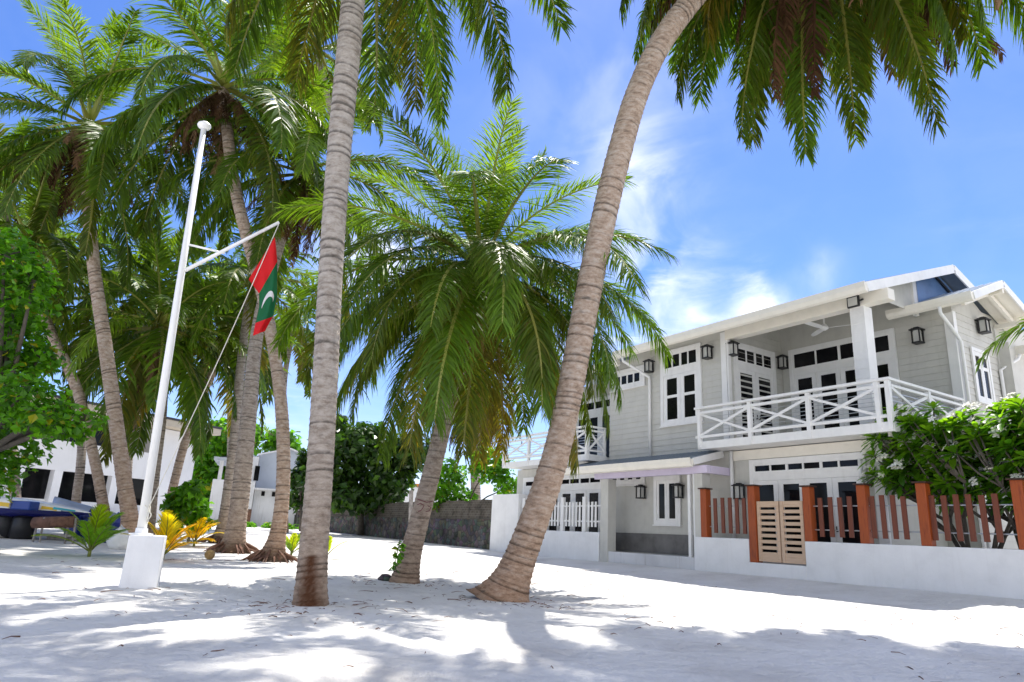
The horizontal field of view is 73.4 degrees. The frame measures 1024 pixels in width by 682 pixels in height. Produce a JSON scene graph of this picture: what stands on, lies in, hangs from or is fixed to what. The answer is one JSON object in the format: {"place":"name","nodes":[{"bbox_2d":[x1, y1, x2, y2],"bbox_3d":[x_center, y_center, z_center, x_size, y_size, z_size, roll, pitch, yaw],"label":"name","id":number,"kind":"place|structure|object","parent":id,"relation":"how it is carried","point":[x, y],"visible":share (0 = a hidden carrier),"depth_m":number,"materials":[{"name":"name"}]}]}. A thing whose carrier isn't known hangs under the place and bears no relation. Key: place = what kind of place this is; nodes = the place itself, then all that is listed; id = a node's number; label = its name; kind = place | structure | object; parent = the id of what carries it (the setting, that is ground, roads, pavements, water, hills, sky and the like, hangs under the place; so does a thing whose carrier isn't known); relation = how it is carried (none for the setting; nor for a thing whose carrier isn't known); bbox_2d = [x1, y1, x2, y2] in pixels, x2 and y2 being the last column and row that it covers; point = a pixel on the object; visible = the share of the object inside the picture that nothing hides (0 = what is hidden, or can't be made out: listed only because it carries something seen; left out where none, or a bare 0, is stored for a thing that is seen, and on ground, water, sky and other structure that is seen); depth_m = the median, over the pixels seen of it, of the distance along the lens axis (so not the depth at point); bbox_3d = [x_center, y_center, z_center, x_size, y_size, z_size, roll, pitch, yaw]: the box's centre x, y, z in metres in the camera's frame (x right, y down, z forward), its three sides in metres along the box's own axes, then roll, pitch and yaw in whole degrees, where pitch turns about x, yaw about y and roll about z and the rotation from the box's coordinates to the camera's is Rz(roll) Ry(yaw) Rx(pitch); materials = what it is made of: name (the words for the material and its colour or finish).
{"place":"outdoors","nodes":[
{"label":"outdoors","id":0,"kind":"place"},
{"bbox_2d":[0,523,1023,681],"bbox_3d":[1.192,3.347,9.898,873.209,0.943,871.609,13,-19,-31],"label":"ground","id":1,"kind":"structure","parent":0,"point":[157,635],"depth_m":7.14,"materials":[{"name":"white sand"}]},
{"bbox_2d":[0,516,12,537],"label":"barrel","id":2,"kind":"object","parent":1,"relation":"on","point":[5,522],"visible":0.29,"depth_m":17.79,"materials":[{"name":"black metal"}]},
{"bbox_2d":[8,515,34,538],"bbox_3d":[-12.828,4.870,18.039,0.591,0.620,0.600,13,-19,-31],"label":"barrel","id":3,"kind":"object","parent":1,"relation":"on","point":[20,527],"visible":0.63,"depth_m":17.81,"materials":[{"name":"black metal"}]},
{"bbox_2d":[0,487,90,517],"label":"boat","id":4,"kind":"object","parent":1,"relation":"on","point":[33,508],"visible":0.9,"depth_m":17.89,"materials":[{"name":"blue plastic"}]},
{"bbox_2d":[30,516,78,543],"bbox_3d":[-11.429,4.712,17.151,1.106,0.704,0.286,3,-16,1],"label":"trestle","id":5,"kind":"object","parent":1,"relation":"on","point":[67,522],"visible":0.79,"depth_m":17.10,"materials":[{"name":"brown wood"}]},
{"bbox_2d":[0,224,109,502],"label":"broadleaf tree","id":6,"kind":"object","parent":1,"relation":"on","point":[24,420],"visible":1,"depth_m":13.15,"materials":[{"name":"green plant"}]},
{"bbox_2d":[0,116,121,497],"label":"palm tree","id":7,"kind":"object","parent":1,"relation":"on","point":[17,485],"visible":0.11,"depth_m":26.98,"materials":[{"name":"green plant"}]},
{"bbox_2d":[46,536,83,540],"bbox_3d":[-11.885,5.256,18.274,0.868,0.070,0.160,4,-16,-5],"label":"plank","id":8,"kind":"object","parent":1,"relation":"on","point":[58,538],"visible":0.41,"depth_m":18.18,"materials":[{"name":"grey wood"}]},
{"bbox_2d":[42,533,71,536],"bbox_3d":[-11.999,5.129,18.128,0.705,0.070,0.160,7,-16,-15],"label":"plank","id":9,"kind":"object","parent":8,"relation":"on","point":[63,535],"visible":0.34,"depth_m":18.07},
{"bbox_2d":[32,504,126,556],"bbox_3d":[-8.670,3.846,13.975,1.577,1.063,1.614,6,-16,-10],"label":"palm seedling","id":10,"kind":"object","parent":1,"relation":"on","point":[95,529],"visible":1,"depth_m":13.80,"materials":[{"name":"green plant"}]},
{"bbox_2d":[0,151,166,511],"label":"palm tree","id":11,"kind":"object","parent":1,"relation":"on","point":[65,250],"visible":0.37,"depth_m":20.71,"materials":[{"name":"green plant"}]},
{"bbox_2d":[52,496,116,517],"bbox_3d":[-12.224,4.816,19.769,2.049,0.580,1.055,2,-16,3],"label":"upturned dinghy","id":12,"kind":"object","parent":1,"relation":"on","point":[61,501],"visible":0.3,"depth_m":19.63,"materials":[{"name":"plastic"}]},
{"bbox_2d":[15,226,168,502],"bbox_3d":[-15.960,1.125,24.647,6.601,11.222,6.926,5,-16,-7],"label":"palm tree","id":13,"kind":"object","parent":1,"relation":"on","point":[79,476],"visible":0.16,"depth_m":23.68,"materials":[{"name":"green plant"}]},
{"bbox_2d":[64,509,120,542],"bbox_3d":[-11.127,5.059,18.596,2.063,0.954,0.878,3,-16,0],"label":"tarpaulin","id":14,"kind":"object","parent":1,"relation":"on","point":[86,518],"visible":0.08,"depth_m":18.35,"materials":[{"name":"blue plastic"}]},
{"bbox_2d":[0,0,213,534],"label":"palm tree","id":15,"kind":"object","parent":1,"relation":"on","point":[70,149],"visible":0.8,"depth_m":19.23,"materials":[{"name":"green plant"}]},
{"bbox_2d":[0,390,222,521],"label":"building","id":16,"kind":"structure","parent":1,"relation":"on","point":[50,481],"depth_m":38.32,"materials":[{"name":"white paint"}]},
{"bbox_2d":[21,467,49,498],"bbox_3d":[-24.895,7.358,35.565,0.097,1.510,1.701,-5,-17,25],"label":"window","id":17,"kind":"structure","parent":16,"relation":"in","point":[34,485],"depth_m":35.70,"materials":[{"name":"black glass"}]},
{"bbox_2d":[53,420,109,445],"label":"window","id":18,"kind":"structure","parent":16,"relation":"in","point":[98,435],"depth_m":41.02,"materials":[{"name":"black glass"}]},
{"bbox_2d":[58,471,107,501],"bbox_3d":[-23.762,8.058,37.840,0.097,1.510,2.874,-5,-17,25],"label":"window","id":19,"kind":"structure","parent":16,"relation":"in","point":[66,486],"depth_m":37.53,"materials":[{"name":"black glass"}]},
{"bbox_2d":[114,478,143,504],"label":"window","id":20,"kind":"structure","parent":16,"relation":"in","point":[138,484],"depth_m":40.80,"materials":[{"name":"black glass"}]},
{"bbox_2d":[106,524,128,549],"bbox_3d":[-9.431,4.715,16.457,0.515,0.650,0.502,13,-19,-31],"label":"sack","id":21,"kind":"object","parent":1,"relation":"on","point":[118,541],"visible":0.73,"depth_m":16.30,"materials":[{"name":"white fabric"}]},
{"bbox_2d":[54,197,238,473],"bbox_3d":[-14.746,0.776,26.787,7.314,13.143,7.571,13,-19,-31],"label":"palm tree","id":22,"kind":"object","parent":1,"relation":"on","point":[122,307],"visible":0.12,"depth_m":26.41,"materials":[{"name":"green plant"}]},
{"bbox_2d":[27,221,295,534],"bbox_3d":[-11.790,1.405,22.613,8.107,10.292,7.637,2,-16,2],"label":"palm tree","id":23,"kind":"object","parent":1,"relation":"on","point":[142,371],"visible":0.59,"depth_m":22.17,"materials":[{"name":"green plant"}]},
{"bbox_2d":[120,510,203,559],"bbox_3d":[-7.019,4.005,14.144,1.303,1.023,1.708,37,-37,-63],"label":"palm seedling","id":24,"kind":"object","parent":1,"relation":"on","point":[166,523],"visible":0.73,"depth_m":14.08,"materials":[{"name":"yellow plant"}]},
{"bbox_2d":[155,478,218,541],"bbox_3d":[-9.535,5.044,20.089,1.646,1.951,2.278,13,-19,-31],"label":"shrub","id":25,"kind":"object","parent":1,"relation":"on","point":[186,503],"visible":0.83,"depth_m":19.53,"materials":[{"name":"green plant"}]},
{"bbox_2d":[118,121,279,588],"bbox_3d":[-4.404,0.028,10.036,1.576,7.273,0.546,4,-16,-5],"label":"flagpole","id":26,"kind":"object","parent":1,"relation":"on","point":[143,560],"visible":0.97,"depth_m":9.56,"materials":[{"name":"white metal"}]},
{"bbox_2d":[249,238,276,335],"bbox_3d":[-3.687,-0.825,10.151,0.446,1.565,0.202,2,-16,3],"label":"flag","id":27,"kind":"object","parent":26,"relation":"hanging from","point":[265,284],"visible":1,"depth_m":10.12,"materials":[{"name":"fabric"}]},
{"bbox_2d":[175,517,223,546],"bbox_3d":[-8.823,5.314,19.116,1.497,0.828,1.673,-5,-18,26],"label":"palm seedling","id":28,"kind":"object","parent":1,"relation":"on","point":[199,526],"visible":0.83,"depth_m":19.15,"materials":[{"name":"yellow plant"}]},
{"bbox_2d":[204,549,214,559],"bbox_3d":[-6.603,4.669,15.011,0.216,0.220,0.256,13,-19,-31],"label":"coconut","id":29,"kind":"object","parent":1,"relation":"on","point":[209,554],"visible":1,"depth_m":14.93,"materials":[{"name":"beige plant"}]},
{"bbox_2d":[116,257,312,529],"bbox_3d":[-10.917,1.980,25.305,7.098,10.282,7.350,13,-19,-31],"label":"palm tree","id":30,"kind":"object","parent":1,"relation":"on","point":[184,445],"visible":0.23,"depth_m":24.57,"materials":[{"name":"green plant"}]},
{"bbox_2d":[56,0,374,563],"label":"palm tree","id":31,"kind":"object","parent":1,"relation":"on","point":[148,113],"visible":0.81,"depth_m":17.85,"materials":[{"name":"green plant"}]},
{"bbox_2d":[134,228,298,453],"bbox_3d":[-15.888,1.652,35.037,8.219,15.715,8.370,13,-19,-31],"label":"palm tree","id":32,"kind":"object","parent":1,"relation":"on","point":[232,258],"visible":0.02,"depth_m":35.78,"materials":[{"name":"green plant"}]},
{"bbox_2d":[149,215,341,543],"bbox_3d":[-8.894,0.963,23.253,6.372,11.456,7.101,13,-19,-31],"label":"palm tree","id":33,"kind":"object","parent":1,"relation":"on","point":[224,303],"visible":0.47,"depth_m":22.40,"materials":[{"name":"green plant"}]},
{"bbox_2d":[192,415,301,501],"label":"broadleaf tree","id":34,"kind":"object","parent":1,"relation":"on","point":[206,470],"visible":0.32,"depth_m":56.41,"materials":[{"name":"green plant"}]},
{"bbox_2d":[209,448,298,526],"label":"house","id":35,"kind":"structure","parent":1,"relation":"on","point":[262,495],"depth_m":47.07,"materials":[{"name":"white paint"}]},
{"bbox_2d":[247,509,251,521],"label":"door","id":36,"kind":"structure","parent":35,"relation":"in","point":[249,510],"depth_m":45.92,"materials":[{"name":"brown wood"}]},
{"bbox_2d":[253,466,259,480],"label":"window","id":37,"kind":"structure","parent":35,"relation":"in","point":[257,468],"depth_m":47.62,"materials":[{"name":"black glass"}]},
{"bbox_2d":[246,521,298,529],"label":"weeds","id":38,"kind":"object","parent":1,"relation":"on","point":[267,525],"visible":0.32,"depth_m":43.13,"materials":[{"name":"green plant"}]},
{"bbox_2d":[254,417,300,456],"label":"palm tree","id":39,"kind":"object","parent":1,"relation":"on","point":[266,429],"visible":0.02,"depth_m":63.64,"materials":[{"name":"green plant"}]},
{"bbox_2d":[286,533,299,554],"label":"palm seedling","id":40,"kind":"object","parent":1,"relation":"on","point":[292,543],"visible":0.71,"depth_m":17.78,"materials":[{"name":"green plant"}]},
{"bbox_2d":[145,26,443,554],"bbox_3d":[-6.304,-1.292,19.534,7.769,14.214,7.547,13,-19,-31],"label":"palm tree","id":41,"kind":"object","parent":1,"relation":"on","point":[233,541],"visible":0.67,"depth_m":18.87,"materials":[{"name":"green plant"}]},
{"bbox_2d":[288,448,307,530],"bbox_3d":[-12.377,8.702,39.848,1.731,4.964,2.603,5,-16,-9],"label":"shrub","id":42,"kind":"object","parent":1,"relation":"on","point":[296,497],"visible":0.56,"depth_m":39.79,"materials":[{"name":"green plant"}]},
{"bbox_2d":[295,509,302,528],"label":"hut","id":43,"kind":"object","parent":1,"relation":"on","point":[297,520],"visible":0.11,"depth_m":45.89,"materials":[{"name":"stone"}]},
{"bbox_2d":[246,270,368,532],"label":"palm tree","id":44,"kind":"object","parent":1,"relation":"on","point":[300,366],"visible":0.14,"depth_m":38.18,"materials":[{"name":"green plant"}]},
{"bbox_2d":[221,0,403,151],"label":"palm tree","id":45,"kind":"object","parent":1,"relation":"on","point":[329,73],"visible":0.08,"depth_m":30.28,"materials":[{"name":"green plant"}]},
{"bbox_2d":[328,536,345,554],"bbox_3d":[-4.719,5.338,17.750,0.910,0.587,0.829,13,-19,-31],"label":"palm seedling","id":46,"kind":"object","parent":1,"relation":"on","point":[330,540],"visible":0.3,"depth_m":17.67,"materials":[{"name":"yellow plant"}]},
{"bbox_2d":[295,413,429,535],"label":"broadleaf tree","id":47,"kind":"object","parent":1,"relation":"on","point":[355,461],"visible":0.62,"depth_m":37.13,"materials":[{"name":"green plant"}]},
{"bbox_2d":[378,574,390,580],"bbox_3d":[-2.284,4.272,12.360,0.257,0.160,0.303,6,-16,-10],"label":"rock","id":48,"kind":"object","parent":1,"relation":"on","point":[384,577],"visible":0.6,"depth_m":12.26,"materials":[{"name":"grey stone"}]},
{"bbox_2d":[197,0,576,606],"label":"palm tree","id":49,"kind":"object","parent":1,"relation":"on","point":[351,43],"visible":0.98,"depth_m":11.11,"materials":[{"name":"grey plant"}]},
{"bbox_2d":[293,499,491,549],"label":"stone wall","id":50,"kind":"structure","parent":1,"relation":"on","point":[462,523],"depth_m":32.64,"materials":[{"name":"grey stone"}]},
{"bbox_2d":[388,539,405,572],"bbox_3d":[-2.023,3.847,12.016,0.277,0.753,0.841,6,-16,-12],"label":"vine","id":51,"kind":"object","parent":1,"relation":"on","point":[402,546],"visible":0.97,"depth_m":11.79,"materials":[{"name":"green plant"}]},
{"bbox_2d":[408,490,412,522],"bbox_3d":[-2.313,4.339,15.617,0.100,1.841,0.195,-9,-20,36],"label":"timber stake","id":52,"kind":"object","parent":1,"relation":"on","point":[410,500],"visible":0.36,"depth_m":15.73,"materials":[{"name":"grey wood"}]},
{"bbox_2d":[404,484,418,501],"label":"shed","id":53,"kind":"structure","parent":1,"relation":"on","point":[414,493],"depth_m":46.16,"materials":[{"name":"white paint"}]},
{"bbox_2d":[267,92,679,583],"bbox_3d":[-0.907,-0.098,13.078,7.737,9.205,7.510,13,-19,-31],"label":"palm tree","id":54,"kind":"object","parent":1,"relation":"on","point":[470,312],"visible":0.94,"depth_m":12.13,"materials":[{"name":"green plant"}]},
{"bbox_2d":[432,441,516,511],"bbox_3d":[-1.719,7.245,32.411,5.663,4.968,2.759,-6,-18,27],"label":"shrub","id":55,"kind":"object","parent":1,"relation":"on","point":[447,488],"visible":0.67,"depth_m":32.25,"materials":[{"name":"green plant"}]},
{"bbox_2d":[428,357,521,499],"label":"palm tree","id":56,"kind":"object","parent":1,"relation":"on","point":[477,490],"visible":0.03,"depth_m":38.07,"materials":[{"name":"green plant"}]},
{"bbox_2d":[489,494,527,551],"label":"wall","id":57,"kind":"structure","parent":1,"relation":"on","point":[506,512],"depth_m":27.87,"materials":[{"name":"white paint"}]},
{"bbox_2d":[3,558,1022,679],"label":"leaf litter","id":58,"kind":"object","parent":1,"relation":"on","point":[434,595],"visible":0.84,"depth_m":8.42,"materials":[{"name":"brown plant"}]},
{"bbox_2d":[522,497,600,560],"bbox_3d":[1.651,6.944,25.056,0.220,2.420,4.920,13,-19,-31],"label":"fence","id":59,"kind":"object","parent":1,"relation":"on","point":[584,544],"visible":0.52,"depth_m":24.17,"materials":[{"name":"white paint"}]},
{"bbox_2d":[694,488,749,574],"bbox_3d":[5.803,5.395,18.919,0.300,2.665,1.900,13,-19,-31],"label":"fence","id":60,"kind":"object","parent":1,"relation":"on","point":[723,555],"visible":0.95,"depth_m":18.86,"materials":[{"name":"white concrete"}]},
{"bbox_2d":[466,0,1023,602],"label":"palm tree","id":61,"kind":"object","parent":1,"relation":"on","point":[780,46],"visible":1,"depth_m":12.95,"materials":[{"name":"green plant"}]},
{"bbox_2d":[501,265,1023,569],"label":"house","id":62,"kind":"structure","parent":1,"relation":"on","point":[782,402],"depth_m":20.00,"materials":[{"name":"paint"}]},
{"bbox_2d":[523,474,600,531],"bbox_3d":[1.848,6.575,26.655,0.051,2.682,5.161,13,-19,-31],"label":"door","id":63,"kind":"structure","parent":62,"relation":"in","point":[585,485],"depth_m":25.87,"materials":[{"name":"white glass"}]},
{"bbox_2d":[574,395,609,456],"bbox_3d":[4.242,3.769,28.972,0.051,3.078,5.161,13,-19,-31],"label":"door","id":64,"kind":"structure","parent":62,"relation":"in","point":[596,417],"depth_m":30.00,"materials":[{"name":"white glass"}]},
{"bbox_2d":[609,365,645,392],"bbox_3d":[4.150,1.372,24.774,0.079,0.759,1.834,13,-19,-31],"label":"window","id":65,"kind":"structure","parent":62,"relation":"in","point":[639,379],"depth_m":24.61,"materials":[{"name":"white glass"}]},
{"bbox_2d":[614,477,645,486],"bbox_3d":[3.952,4.766,23.859,0.079,0.538,1.880,13,-19,-31],"label":"window","id":66,"kind":"structure","parent":62,"relation":"in","point":[638,480],"depth_m":23.63,"materials":[{"name":"white glass"}]},
{"bbox_2d":[652,475,681,526],"bbox_3d":[4.971,5.135,22.083,0.079,1.580,1.216,13,-19,-31],"label":"window","id":67,"kind":"structure","parent":62,"relation":"in","point":[667,509],"depth_m":22.11,"materials":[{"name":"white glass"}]},
{"bbox_2d":[659,342,702,427],"bbox_3d":[5.518,1.473,22.533,0.079,2.594,1.843,13,-19,-31],"label":"window","id":68,"kind":"structure","parent":62,"relation":"in","point":[681,388],"depth_m":22.49,"materials":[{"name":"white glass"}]},
{"bbox_2d":[733,342,779,437],"bbox_3d":[7.672,1.746,21.511,2.046,3.244,0.098,13,-19,-31],"label":"door","id":69,"kind":"structure","parent":62,"relation":"in","point":[754,369],"depth_m":21.65,"materials":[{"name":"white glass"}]},
{"bbox_2d":[749,452,867,553],"bbox_3d":[7.678,4.391,17.975,0.095,2.728,3.428,13,-19,-31],"label":"door","id":70,"kind":"structure","parent":62,"relation":"in","point":[834,476],"depth_m":18.00,"materials":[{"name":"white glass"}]},
{"bbox_2d":[788,328,901,431],"bbox_3d":[9.885,1.562,20.603,0.095,3.318,3.447,13,-19,-31],"label":"door","id":71,"kind":"structure","parent":62,"relation":"in","point":[830,363],"depth_m":20.94,"materials":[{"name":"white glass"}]},
{"bbox_2d":[969,346,995,406],"bbox_3d":[12.797,0.973,18.638,1.050,1.534,0.079,13,-19,-31],"label":"window","id":72,"kind":"structure","parent":62,"relation":"in","point":[983,380],"depth_m":18.62,"materials":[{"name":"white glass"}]},
{"bbox_2d":[744,484,806,579],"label":"gate","id":73,"kind":"structure","parent":1,"relation":"on","point":[757,565],"depth_m":17.49,"materials":[{"name":"brown wood"}]},
{"bbox_2d":[799,478,1023,598],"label":"fence","id":74,"kind":"object","parent":1,"relation":"on","point":[929,564],"visible":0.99,"depth_m":14.59,"materials":[{"name":"brown wood"}]},
{"bbox_2d":[857,400,1015,548],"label":"frangipani tree","id":75,"kind":"object","parent":1,"relation":"on","point":[912,454],"visible":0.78,"depth_m":15.54,"materials":[{"name":"green plant"}]},
{"bbox_2d":[930,401,1019,549],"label":"frangipani tree","id":76,"kind":"object","parent":1,"relation":"on","point":[978,481],"visible":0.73,"depth_m":14.71,"materials":[{"name":"green plant"}]},
{"bbox_2d":[975,316,1023,427],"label":"palm tree","id":77,"kind":"object","parent":1,"relation":"on","point":[1005,335],"visible":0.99,"depth_m":13.92,"materials":[{"name":"green plant"}]},
{"bbox_2d":[981,392,1023,515],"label":"frangipani tree","id":78,"kind":"object","parent":1,"relation":"on","point":[1011,449],"visible":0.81,"depth_m":14.01,"materials":[{"name":"green plant"}]},
{"bbox_2d":[0,0,1023,500],"label":"sky","id":79,"kind":"structure","parent":0,"point":[747,232],"materials":[{"name":"blue"}]}
]}

